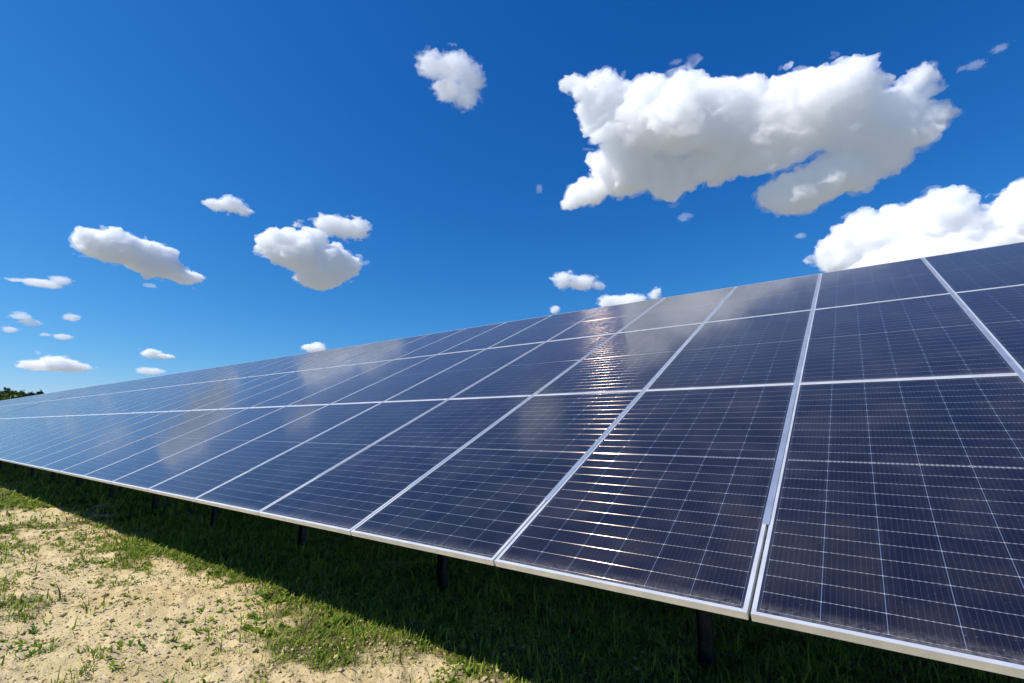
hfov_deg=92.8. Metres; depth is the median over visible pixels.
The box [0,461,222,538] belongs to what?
grass
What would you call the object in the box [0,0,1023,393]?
sky
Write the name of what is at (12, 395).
bush
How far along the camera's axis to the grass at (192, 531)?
3.81 m
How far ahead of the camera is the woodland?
163.21 m
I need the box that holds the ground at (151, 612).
[0,464,1023,682]
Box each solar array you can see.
[0,242,1023,678]
[0,385,99,414]
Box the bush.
[0,390,26,400]
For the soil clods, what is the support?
on the ground at (151, 612)
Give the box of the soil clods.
[0,524,737,682]
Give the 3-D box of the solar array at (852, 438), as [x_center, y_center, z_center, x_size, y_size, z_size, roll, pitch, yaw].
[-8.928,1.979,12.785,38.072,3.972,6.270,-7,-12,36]
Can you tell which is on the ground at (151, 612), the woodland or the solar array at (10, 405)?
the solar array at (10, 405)
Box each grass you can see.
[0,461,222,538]
[0,507,1022,682]
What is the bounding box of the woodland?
[0,387,43,395]

